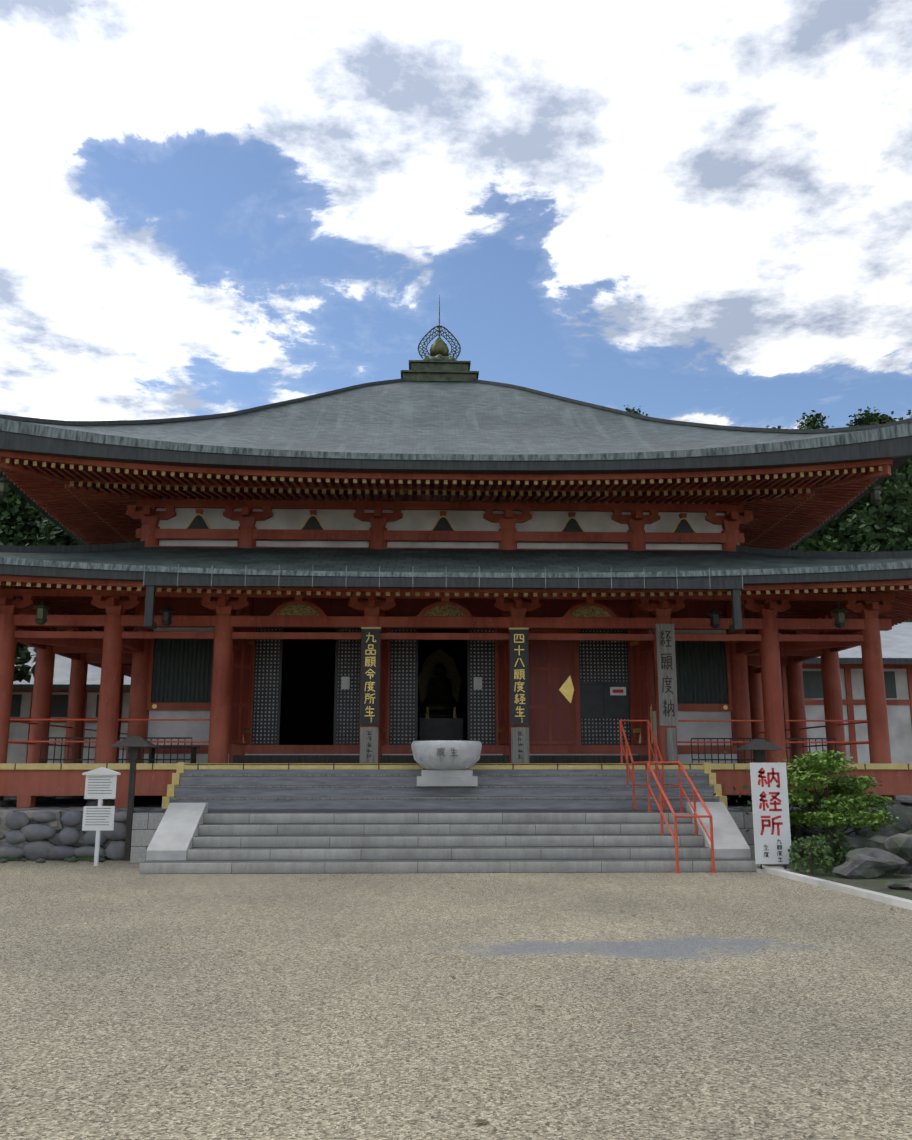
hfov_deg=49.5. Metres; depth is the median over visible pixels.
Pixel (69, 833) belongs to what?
podium wall stones
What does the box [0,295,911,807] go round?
amida hall
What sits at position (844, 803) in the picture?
garden plants
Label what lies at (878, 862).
garden kerb rocks
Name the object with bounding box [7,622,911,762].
neighbouring halls
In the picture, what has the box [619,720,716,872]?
stair handrail
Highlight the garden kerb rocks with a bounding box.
[0,804,911,909]
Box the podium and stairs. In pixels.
[0,762,911,873]
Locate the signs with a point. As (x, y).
(771, 819)
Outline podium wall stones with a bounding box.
[0,809,869,860]
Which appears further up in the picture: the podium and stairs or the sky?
the sky
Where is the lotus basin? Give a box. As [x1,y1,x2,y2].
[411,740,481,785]
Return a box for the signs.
[82,736,791,872]
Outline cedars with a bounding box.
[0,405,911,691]
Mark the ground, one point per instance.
(304, 1016)
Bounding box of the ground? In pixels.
[0,860,911,1139]
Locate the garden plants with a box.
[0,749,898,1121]
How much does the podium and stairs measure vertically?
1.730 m
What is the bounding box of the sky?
[0,0,911,428]

